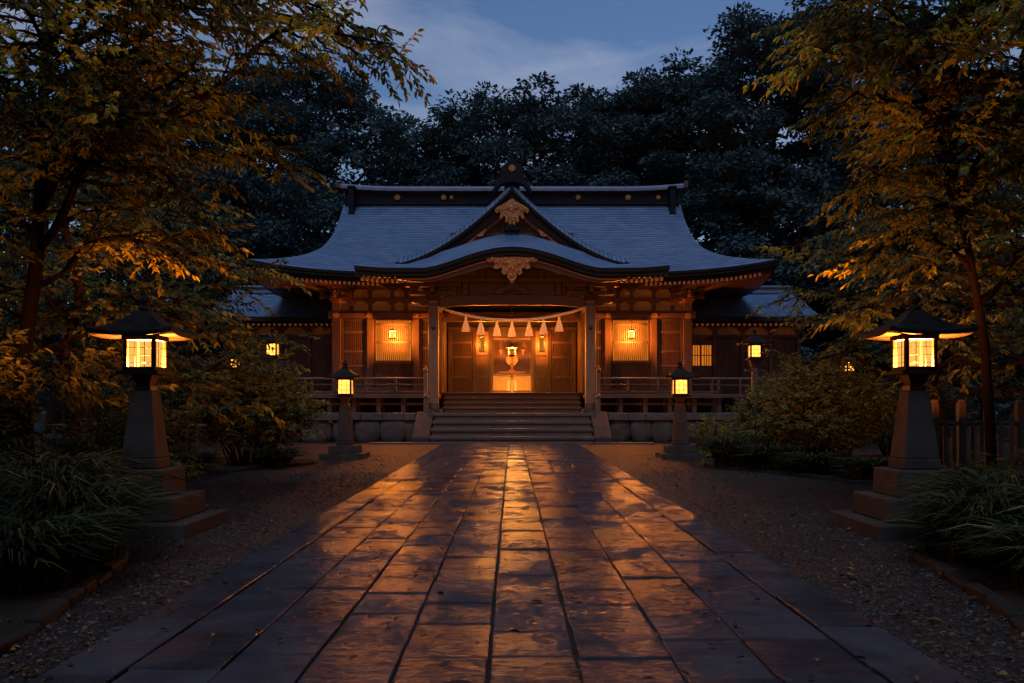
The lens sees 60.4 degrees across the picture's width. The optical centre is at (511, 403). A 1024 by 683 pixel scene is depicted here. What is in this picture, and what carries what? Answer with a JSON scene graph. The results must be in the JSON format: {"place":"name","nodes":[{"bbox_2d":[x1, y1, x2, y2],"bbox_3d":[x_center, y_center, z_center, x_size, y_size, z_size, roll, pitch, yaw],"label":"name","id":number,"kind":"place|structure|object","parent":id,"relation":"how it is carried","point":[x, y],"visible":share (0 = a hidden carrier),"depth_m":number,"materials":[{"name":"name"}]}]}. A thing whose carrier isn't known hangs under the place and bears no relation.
{"place":"outdoors","nodes":[
{"label":"outdoors","id":0,"kind":"place"},
{"bbox_2d":[0,421,1023,682],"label":"ground","id":1,"kind":"structure","parent":0,"point":[618,455],"depth_m":9.60,"materials":[{"name":"gravel"}]},
{"bbox_2d":[0,636,16,656],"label":"kerb stone","id":2,"kind":"object","parent":1,"relation":"on","point":[6,643],"visible":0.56,"depth_m":5.32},
{"bbox_2d":[6,623,40,644],"bbox_3d":[-3.148,1.498,5.648,0.135,0.103,0.376,0,0,-8],"label":"kerb stone","id":3,"kind":"object","parent":1,"relation":"on","point":[22,633],"visible":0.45,"depth_m":5.64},
{"bbox_2d":[0,309,60,457],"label":"shrub","id":4,"kind":"object","parent":1,"relation":"on","point":[10,437],"visible":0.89,"depth_m":11.50,"materials":[{"name":"green plant"}]},
{"bbox_2d":[24,598,70,628],"bbox_3d":[-3.236,1.481,6.142,0.150,0.138,0.584,0,0,-11],"label":"kerb stone","id":5,"kind":"object","parent":1,"relation":"on","point":[51,611],"visible":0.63,"depth_m":6.07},
{"bbox_2d":[0,558,108,636],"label":"flower bed soil","id":6,"kind":"structure","parent":1,"relation":"on","point":[14,608],"depth_m":6.50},
{"bbox_2d":[0,492,46,553],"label":"grass clump","id":7,"kind":"object","parent":6,"relation":"on","point":[11,513],"visible":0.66,"depth_m":6.96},
{"bbox_2d":[0,446,81,486],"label":"grass clump","id":8,"kind":"object","parent":6,"relation":"on","point":[19,452],"visible":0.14,"depth_m":9.45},
{"bbox_2d":[0,461,86,524],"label":"grass clump","id":9,"kind":"object","parent":6,"relation":"on","point":[7,476],"visible":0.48,"depth_m":7.75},
{"bbox_2d":[0,502,167,596],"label":"grass clump","id":10,"kind":"object","parent":6,"relation":"on","point":[38,557],"visible":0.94,"depth_m":6.80,"materials":[{"name":"plant"}]},
{"bbox_2d":[0,449,169,517],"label":"grass clump","id":11,"kind":"object","parent":6,"relation":"on","point":[74,467],"visible":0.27,"depth_m":8.74,"materials":[{"name":"plant"}]},
{"bbox_2d":[0,469,208,565],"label":"grass clump","id":12,"kind":"object","parent":6,"relation":"on","point":[108,496],"visible":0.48,"depth_m":7.96,"materials":[{"name":"plant"}]},
{"bbox_2d":[58,587,85,607],"bbox_3d":[-3.336,1.485,6.643,0.136,0.131,0.396,0,0,-12],"label":"kerb stone","id":13,"kind":"object","parent":1,"relation":"on","point":[73,596],"visible":0.47,"depth_m":6.61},
{"bbox_2d":[73,579,97,594],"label":"kerb stone","id":14,"kind":"object","parent":1,"relation":"on","point":[89,585],"visible":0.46,"depth_m":7.02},
{"bbox_2d":[0,96,180,424],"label":"maple tree","id":15,"kind":"object","parent":1,"relation":"on","point":[22,247],"visible":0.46,"depth_m":14.90,"materials":[{"name":"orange plant"}]},
{"bbox_2d":[87,570,112,585],"bbox_3d":[-3.500,1.496,7.446,0.156,0.108,0.446,0,0,-11],"label":"kerb stone","id":16,"kind":"object","parent":1,"relation":"on","point":[100,576],"visible":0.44,"depth_m":7.45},
{"bbox_2d":[0,82,209,431],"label":"forest tree","id":17,"kind":"object","parent":1,"relation":"on","point":[53,415],"visible":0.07,"depth_m":46.87,"materials":[{"name":"green plant"}]},
{"bbox_2d":[99,558,126,573],"bbox_3d":[-3.601,1.484,7.942,0.152,0.131,0.524,0,0,-11],"label":"kerb stone","id":18,"kind":"object","parent":1,"relation":"on","point":[113,565],"visible":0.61,"depth_m":7.86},
{"bbox_2d":[85,462,151,494],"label":"grass clump","id":19,"kind":"object","parent":1,"relation":"on","point":[118,472],"visible":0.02,"depth_m":9.99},
{"bbox_2d":[24,394,219,479],"bbox_3d":[-5.813,0.704,12.925,2.746,1.714,2.285,0,0,0],"label":"shrub","id":20,"kind":"object","parent":1,"relation":"on","point":[82,442],"visible":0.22,"depth_m":12.78,"materials":[{"name":"green plant"}]},
{"bbox_2d":[116,550,128,562],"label":"kerb stone","id":21,"kind":"object","parent":1,"relation":"on","point":[124,554],"visible":0.38,"depth_m":8.48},
{"bbox_2d":[41,411,206,458],"bbox_3d":[-8.433,0.853,19.038,3.668,1.394,0.222,0,0,4],"label":"picket fence","id":22,"kind":"object","parent":1,"relation":"on","point":[44,418],"visible":0.18,"depth_m":19.10,"materials":[{"name":"brown wood"}]},
{"bbox_2d":[0,108,280,430],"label":"maple tree","id":23,"kind":"object","parent":1,"relation":"on","point":[92,197],"visible":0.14,"depth_m":27.17,"materials":[{"name":"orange plant"}]},
{"bbox_2d":[83,293,226,539],"bbox_3d":[-4.350,0.100,10.450,1.478,2.840,1.478,0,0,0],"label":"stone lantern","id":24,"kind":"object","parent":1,"relation":"on","point":[145,332],"visible":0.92,"depth_m":10.28,"materials":[{"name":"stone"}]},
{"bbox_2d":[6,452,315,473],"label":"flower bed soil","id":25,"kind":"structure","parent":1,"relation":"on","point":[226,466],"depth_m":21.06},
{"bbox_2d":[41,367,209,458],"bbox_3d":[-7.969,0.377,18.120,3.341,2.368,3.022,0,0,0],"label":"shrub","id":26,"kind":"object","parent":25,"relation":"on","point":[97,409],"visible":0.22,"depth_m":18.07,"materials":[{"name":"green plant"}]},
{"bbox_2d":[0,150,285,453],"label":"maple tree","id":27,"kind":"object","parent":25,"relation":"on","point":[70,379],"visible":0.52,"depth_m":15.88,"materials":[{"name":"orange plant"}]},
{"bbox_2d":[88,330,229,450],"bbox_3d":[-9.125,-0.250,23.293,3.951,3.621,3.455,0,0,33],"label":"shrub","id":28,"kind":"object","parent":25,"relation":"on","point":[174,404],"visible":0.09,"depth_m":22.99,"materials":[{"name":"green plant"}]},
{"bbox_2d":[0,155,319,394],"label":"maple tree","id":29,"kind":"object","parent":25,"relation":"on","point":[259,355],"visible":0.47,"depth_m":20.48,"materials":[{"name":"green plant"}]},
{"bbox_2d":[171,451,229,472],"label":"grass clump","id":30,"kind":"object","parent":25,"relation":"on","point":[209,456],"visible":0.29,"depth_m":18.89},
{"bbox_2d":[167,326,334,464],"bbox_3d":[-6.368,-0.143,21.477,4.288,3.407,3.496,0,0,0],"label":"shrub","id":31,"kind":"object","parent":25,"relation":"on","point":[269,431],"visible":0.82,"depth_m":20.89,"materials":[{"name":"green plant"}]},
{"bbox_2d":[241,446,308,467],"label":"grass clump","id":32,"kind":"object","parent":25,"relation":"on","point":[275,457],"visible":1,"depth_m":20.35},
{"bbox_2d":[13,42,332,407],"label":"forest tree","id":33,"kind":"object","parent":1,"relation":"on","point":[222,138],"visible":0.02,"depth_m":56.01,"materials":[{"name":"green plant"}]},
{"bbox_2d":[91,154,344,398],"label":"forest tree","id":34,"kind":"object","parent":1,"relation":"on","point":[271,236],"visible":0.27,"depth_m":50.77,"materials":[{"name":"green plant"}]},
{"bbox_2d":[0,0,437,461],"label":"broadleaf tree","id":35,"kind":"object","parent":1,"relation":"on","point":[95,109],"visible":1,"depth_m":11.99,"materials":[{"name":"green plant"}]},
{"bbox_2d":[253,327,290,443],"bbox_3d":[-7.620,-0.470,28.000,0.980,3.940,0.980,0,0,0],"label":"post lantern","id":36,"kind":"object","parent":1,"relation":"on","point":[270,341],"visible":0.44,"depth_m":27.84,"materials":[{"name":"grey stone"}]},
{"bbox_2d":[181,43,433,409],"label":"forest tree","id":37,"kind":"object","parent":1,"relation":"on","point":[321,143],"visible":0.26,"depth_m":57.62,"materials":[{"name":"green plant"}]},
{"bbox_2d":[319,360,369,458],"bbox_3d":[-4.620,0.155,24.400,1.198,2.730,1.198,0,0,0],"label":"stone lantern","id":38,"kind":"object","parent":1,"relation":"on","point":[345,445],"visible":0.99,"depth_m":24.20,"materials":[{"name":"stone"}]},
{"bbox_2d":[328,113,496,220],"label":"forest tree","id":39,"kind":"object","parent":1,"relation":"on","point":[435,136],"visible":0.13,"depth_m":64.09,"materials":[{"name":"green plant"}]},
{"bbox_2d":[167,410,838,441],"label":"stone terrace","id":40,"kind":"structure","parent":1,"relation":"on","point":[624,427],"depth_m":34.65,"materials":[{"name":"stone"}]},
{"bbox_2d":[202,286,331,397],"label":"side hall","id":41,"kind":"structure","parent":40,"relation":"on","point":[302,315],"depth_m":41.27,"materials":[{"name":"red wood"}]},
{"bbox_2d":[285,344,294,366],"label":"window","id":42,"kind":"structure","parent":41,"relation":"in","point":[292,357],"depth_m":41.27,"materials":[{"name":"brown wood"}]},
{"bbox_2d":[296,344,305,366],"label":"window","id":43,"kind":"structure","parent":41,"relation":"in","point":[301,355],"depth_m":41.27,"materials":[{"name":"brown wood"}]},
{"bbox_2d":[313,344,321,366],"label":"window","id":44,"kind":"structure","parent":41,"relation":"in","point":[317,348],"depth_m":41.27,"materials":[{"name":"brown wood"}]},
{"bbox_2d":[324,344,331,366],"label":"window","id":45,"kind":"structure","parent":41,"relation":"in","point":[327,347],"depth_m":41.27,"materials":[{"name":"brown wood"}]},
{"bbox_2d":[244,155,779,412],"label":"shrine hall","id":46,"kind":"structure","parent":40,"relation":"on","point":[404,262],"depth_m":39.35,"materials":[{"name":"brown wood"}]},
{"bbox_2d":[342,319,366,387],"bbox_3d":[-7.075,-2.255,39.500,1.110,3.090,0.100,0,0,0],"label":"lattice door","id":47,"kind":"structure","parent":46,"relation":"in","point":[354,331],"depth_m":39.47,"materials":[{"name":"brown wood"}]},
{"bbox_2d":[374,319,412,361],"bbox_3d":[-5.325,-2.850,39.550,1.710,1.900,0.100,0,0,0],"label":"lattice window","id":48,"kind":"structure","parent":46,"relation":"in","point":[400,349],"depth_m":39.52,"materials":[{"name":"paper"}]},
{"bbox_2d":[420,319,427,387],"bbox_3d":[-3.775,-2.255,39.500,0.710,3.090,0.100,0,0,0],"label":"lattice door","id":49,"kind":"structure","parent":46,"relation":"in","point":[423,322],"depth_m":39.47,"materials":[{"name":"brown wood"}]},
{"bbox_2d":[451,331,471,391],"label":"slatted door","id":50,"kind":"structure","parent":46,"relation":"in","point":[461,342],"depth_m":41.61,"materials":[{"name":"brown wood"}]},
{"bbox_2d":[492,338,511,391],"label":"glazed door","id":51,"kind":"structure","parent":46,"relation":"in","point":[510,339],"depth_m":41.57,"materials":[{"name":"brown wood"}]},
{"bbox_2d":[437,306,586,336],"bbox_3d":[0.000,-3.360,35.720,6.074,1.240,0.359,0,0,0],"label":"straw rope","id":52,"kind":"object","parent":46,"relation":"hanging from","point":[512,333],"visible":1,"depth_m":35.67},
{"bbox_2d":[495,371,528,389],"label":"altar","id":53,"kind":"object","parent":46,"relation":"on","point":[508,377],"visible":0.72,"depth_m":42.93,"materials":[{"name":"red wood"}]},
{"bbox_2d":[512,338,531,391],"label":"glazed door","id":54,"kind":"structure","parent":46,"relation":"in","point":[513,339],"depth_m":41.57,"materials":[{"name":"brown wood"}]},
{"bbox_2d":[552,331,572,391],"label":"slatted door","id":55,"kind":"structure","parent":46,"relation":"in","point":[562,342],"depth_m":41.61,"materials":[{"name":"brown wood"}]},
{"bbox_2d":[596,319,603,387],"bbox_3d":[3.775,-2.255,39.500,0.710,3.090,0.100,0,0,0],"label":"lattice door","id":56,"kind":"structure","parent":46,"relation":"in","point":[599,322],"depth_m":39.47,"materials":[{"name":"brown wood"}]},
{"bbox_2d":[611,319,649,361],"bbox_3d":[5.325,-2.850,39.550,1.710,1.900,0.100,0,0,0],"label":"lattice window","id":57,"kind":"structure","parent":46,"relation":"in","point":[623,349],"depth_m":39.52,"materials":[{"name":"paper"}]},
{"bbox_2d":[657,319,681,387],"bbox_3d":[7.075,-2.255,39.500,1.110,3.090,0.100,0,0,0],"label":"lattice door","id":58,"kind":"structure","parent":46,"relation":"in","point":[669,331],"depth_m":39.47,"materials":[{"name":"brown wood"}]},
{"bbox_2d":[692,286,824,411],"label":"side hall","id":59,"kind":"structure","parent":40,"relation":"on","point":[721,327],"depth_m":41.27,"materials":[{"name":"red wood"}]},
{"bbox_2d":[692,344,699,366],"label":"window","id":60,"kind":"structure","parent":59,"relation":"in","point":[695,347],"depth_m":41.27,"materials":[{"name":"paper"}]},
{"bbox_2d":[702,344,710,366],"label":"window","id":61,"kind":"structure","parent":59,"relation":"in","point":[706,348],"depth_m":41.27,"materials":[{"name":"paper"}]},
{"bbox_2d":[718,344,727,366],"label":"window","id":62,"kind":"structure","parent":59,"relation":"in","point":[722,348],"depth_m":41.27,"materials":[{"name":"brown wood"}]},
{"bbox_2d":[729,344,738,366],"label":"window","id":63,"kind":"structure","parent":59,"relation":"in","point":[733,348],"depth_m":41.27,"materials":[{"name":"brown wood"}]},
{"bbox_2d":[773,344,782,366],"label":"window","id":64,"kind":"structure","parent":59,"relation":"in","point":[779,347],"depth_m":41.27,"materials":[{"name":"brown wood"}]},
{"bbox_2d":[785,344,794,366],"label":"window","id":65,"kind":"structure","parent":59,"relation":"in","point":[789,348],"depth_m":41.27,"materials":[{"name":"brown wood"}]},
{"bbox_2d":[412,394,611,442],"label":"stone staircase","id":66,"kind":"structure","parent":1,"relation":"on","point":[432,426],"depth_m":33.90,"materials":[{"name":"stone"}]},
{"bbox_2d":[0,453,1023,682],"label":"fallen leaves","id":67,"kind":"object","parent":1,"relation":"on","point":[572,614],"visible":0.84,"depth_m":8.15,"materials":[{"name":"brown plant"}]},
{"bbox_2d":[0,279,1023,420],"bbox_3d":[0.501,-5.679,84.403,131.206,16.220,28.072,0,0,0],"label":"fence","id":68,"kind":"object","parent":1,"relation":"on","point":[731,403],"visible":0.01,"depth_m":76.16,"materials":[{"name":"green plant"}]},
{"bbox_2d":[369,442,654,443],"bbox_3d":[-0.006,1.475,32.810,10.588,0.090,0.380,0,0,0],"label":"path end strip","id":69,"kind":"object","parent":1,"relation":"on","point":[512,442],"visible":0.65,"depth_m":32.66,"materials":[{"name":"stone"}]},
{"bbox_2d":[0,472,1023,682],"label":"pebbles","id":70,"kind":"object","parent":1,"relation":"on","point":[91,622],"visible":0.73,"depth_m":8.23,"materials":[{"name":"gravel"}]},
{"bbox_2d":[393,70,654,185],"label":"forest tree","id":71,"kind":"object","parent":1,"relation":"on","point":[531,123],"visible":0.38,"depth_m":59.72,"materials":[{"name":"green plant"}]},
{"bbox_2d":[217,444,876,682],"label":"path bedding","id":72,"kind":"object","parent":1,"relation":"on","point":[569,634],"visible":0.11,"depth_m":6.30,"materials":[{"name":"soil"}]},
{"bbox_2d":[28,443,972,682],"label":"stone path","id":73,"kind":"structure","parent":72,"relation":"on","point":[620,642],"depth_m":6.43,"materials":[{"name":"stone"}]},
{"bbox_2d":[532,84,708,245],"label":"forest tree","id":74,"kind":"object","parent":1,"relation":"on","point":[626,102],"visible":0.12,"depth_m":60.25,"materials":[{"name":"green plant"}]},
{"bbox_2d":[577,47,783,318],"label":"forest tree","id":75,"kind":"object","parent":1,"relation":"on","point":[664,90],"visible":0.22,"depth_m":58.81,"materials":[{"name":"green plant"}]},
{"bbox_2d":[655,361,705,458],"bbox_3d":[4.660,0.155,24.400,1.198,2.730,1.198,0,0,0],"label":"stone lantern","id":76,"kind":"object","parent":1,"relation":"on","point":[680,376],"visible":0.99,"depth_m":24.20,"materials":[{"name":"stone"}]},
{"bbox_2d":[688,413,732,457],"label":"shrub","id":77,"kind":"object","parent":1,"relation":"on","point":[715,429],"visible":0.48,"depth_m":24.54,"materials":[{"name":"green plant"}]},
{"bbox_2d":[735,329,773,427],"bbox_3d":[7.720,-0.445,28.000,0.980,3.890,0.980,0,0,0],"label":"post lantern","id":78,"kind":"object","parent":1,"relation":"on","point":[754,342],"visible":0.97,"depth_m":27.86,"materials":[{"name":"grey stone"}]},
{"bbox_2d":[636,0,916,410],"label":"forest tree","id":79,"kind":"object","parent":1,"relation":"on","point":[785,111],"visible":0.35,"depth_m":53.89,"materials":[{"name":"green plant"}]},
{"bbox_2d":[679,160,912,392],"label":"forest tree","id":80,"kind":"object","parent":1,"relation":"on","point":[772,199],"visible":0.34,"depth_m":50.62,"materials":[{"name":"green plant"}]},
{"bbox_2d":[705,452,1008,480],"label":"flower bed soil","id":81,"kind":"structure","parent":1,"relation":"on","point":[837,472],"depth_m":20.11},
{"bbox_2d":[679,434,780,466],"bbox_3d":[5.131,1.108,20.625,2.315,0.747,2.355,0,0,0],"label":"grass clump","id":82,"kind":"object","parent":81,"relation":"on","point":[721,457],"visible":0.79,"depth_m":20.32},
{"bbox_2d":[700,431,782,461],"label":"grass clump","id":83,"kind":"object","parent":81,"relation":"on","point":[744,435],"visible":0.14,"depth_m":21.54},
{"bbox_2d":[716,375,801,444],"bbox_3d":[6.979,0.391,23.303,2.944,2.339,2.688,0,0,39],"label":"shrub","id":84,"kind":"object","parent":81,"relation":"on","point":[749,409],"visible":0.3,"depth_m":23.08,"materials":[{"name":"green plant"}]},
{"bbox_2d":[721,441,815,469],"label":"grass clump","id":85,"kind":"object","parent":81,"relation":"on","point":[762,458],"visible":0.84,"depth_m":19.30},
{"bbox_2d":[772,451,857,474],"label":"grass clump","id":86,"kind":"object","parent":81,"relation":"on","point":[811,463],"visible":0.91,"depth_m":18.15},
{"bbox_2d":[735,351,897,467],"bbox_3d":[7.065,0.170,19.954,3.914,2.782,3.318,0,0,0],"label":"shrub","id":87,"kind":"object","parent":81,"relation":"on","point":[851,426],"visible":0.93,"depth_m":19.47,"materials":[{"name":"green plant"}]},
{"bbox_2d":[827,456,887,479],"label":"grass clump","id":88,"kind":"object","parent":81,"relation":"on","point":[860,468],"visible":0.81,"depth_m":16.98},
{"bbox_2d":[745,149,1023,468],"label":"maple tree","id":89,"kind":"object","parent":81,"relation":"on","point":[951,350],"visible":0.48,"depth_m":18.62,"materials":[{"name":"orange plant"}]},
{"bbox_2d":[851,351,979,455],"bbox_3d":[10.209,0.018,22.972,4.221,3.086,3.711,0,0,0],"label":"shrub","id":90,"kind":"object","parent":81,"relation":"on","point":[880,443],"visible":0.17,"depth_m":22.67,"materials":[{"name":"green plant"}]},
{"bbox_2d":[829,95,1023,365],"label":"maple tree","id":91,"kind":"object","parent":81,"relation":"on","point":[1005,259],"visible":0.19,"depth_m":18.63,"materials":[{"name":"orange plant"}]},
{"bbox_2d":[742,0,1023,468],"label":"broadleaf tree","id":92,"kind":"object","parent":1,"relation":"on","point":[889,33],"visible":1,"depth_m":11.17,"materials":[{"name":"green plant"}]},
{"bbox_2d":[745,8,1023,420],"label":"forest tree","id":93,"kind":"object","parent":1,"relation":"on","point":[839,135],"visible":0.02,"depth_m":53.09,"materials":[{"name":"green plant"}]},
{"bbox_2d":[829,292,978,540],"bbox_3d":[4.730,0.100,10.350,1.478,2.840,1.478,0,0,0],"label":"stone lantern","id":94,"kind":"object","parent":1,"relation":"on","point":[914,332],"visible":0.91,"depth_m":10.17,"materials":[{"name":"stone"}]},
{"bbox_2d":[799,139,1023,392],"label":"maple tree","id":95,"kind":"object","parent":1,"relation":"on","point":[940,315],"visible":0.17,"depth_m":28.40,"materials":[{"name":"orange plant"}]},
{"bbox_2d":[804,57,1023,431],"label":"forest tree","id":96,"kind":"object","parent":1,"relation":"on","point":[1002,360],"visible":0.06,"depth_m":46.53,"materials":[{"name":"green plant"}]},
{"bbox_2d":[810,144,1023,401],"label":"maple tree","id":97,"kind":"object","parent":1,"relation":"on","point":[862,314],"visible":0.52,"depth_m":15.30,"materials":[{"name":"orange plant"}]},
{"bbox_2d":[913,552,933,565],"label":"kerb stone","id":98,"kind":"object","parent":1,"relation":"on","point":[922,558],"visible":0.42,"depth_m":8.36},
{"bbox_2d":[926,559,957,578],"bbox_3d":[3.807,1.485,7.798,0.140,0.130,0.575,0,0,12],"label":"kerb stone","id":99,"kind":"object","parent":1,"relation":"on","point":[937,566],"visible":0.61,"depth_m":7.75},
{"bbox_2d":[943,572,971,591],"bbox_3d":[3.696,1.490,7.244,0.147,0.120,0.511,0,0,10],"label":"kerb stone","id":100,"kind":"object","parent":1,"relation":"on","point":[959,581],"visible":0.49,"depth_m":7.25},
{"bbox_2d":[928,545,1023,612],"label":"flower bed soil","id":101,"kind":"structure","parent":1,"relation":"on","point":[1007,589],"depth_m":7.51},
{"bbox_2d":[865,467,1023,514],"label":"grass clump","id":102,"kind":"object","parent":101,"relation":"on","point":[950,482],"visible":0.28,"depth_m":9.16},
{"bbox_2d":[872,485,1023,567],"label":"grass clump","id":103,"kind":"object","parent":101,"relation":"on","point":[952,507],"visible":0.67,"depth_m":7.96,"materials":[{"name":"plant"}]},
{"bbox_2d":[929,513,1023,589],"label":"grass clump","id":104,"kind":"object","parent":101,"relation":"on","point":[1010,548],"visible":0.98,"depth_m":6.95,"materials":[{"name":"plant"}]},
{"bbox_2d":[949,463,1023,490],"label":"grass clump","id":105,"kind":"object","parent":101,"relation":"on","point":[1013,470],"visible":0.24,"depth_m":9.53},
{"bbox_2d":[961,479,1023,524],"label":"grass clump","id":106,"kind":"object","parent":101,"relation":"on","point":[1016,494],"visible":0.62,"depth_m":8.01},
{"bbox_2d":[931,399,1023,478],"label":"picket fence","id":107,"kind":"object","parent":1,"relation":"on","point":[1016,432],"visible":0.35,"depth_m":13.43,"materials":[{"name":"brown wood"}]},
{"bbox_2d":[965,582,997,605],"bbox_3d":[3.604,1.478,6.752,0.145,0.145,0.447,0,0,10],"label":"kerb stone","id":108,"kind":"object","parent":1,"relation":"on","point":[980,592],"visible":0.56,"depth_m":6.70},
{"bbox_2d":[941,448,1023,488],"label":"shrub","id":109,"kind":"object","parent":1,"relation":"on","point":[983,464],"visible":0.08,"depth_m":11.48,"materials":[{"name":"green plant"}]},
{"bbox_2d":[985,595,1023,620],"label":"kerb stone","id":110,"kind":"object","parent":1,"relation":"on","point":[998,605],"visible":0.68,"depth_m":6.23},
{"bbox_2d":[1009,616,1023,634],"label":"kerb stone","id":111,"kind":"object","parent":1,"relation":"on","point":[1016,623],"visible":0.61,"depth_m":5.86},
{"bbox_2d":[0,0,1023,309],"label":"sky","id":112,"kind":"structure","parent":0,"point":[463,43],"materials":[{"name":"blue"}]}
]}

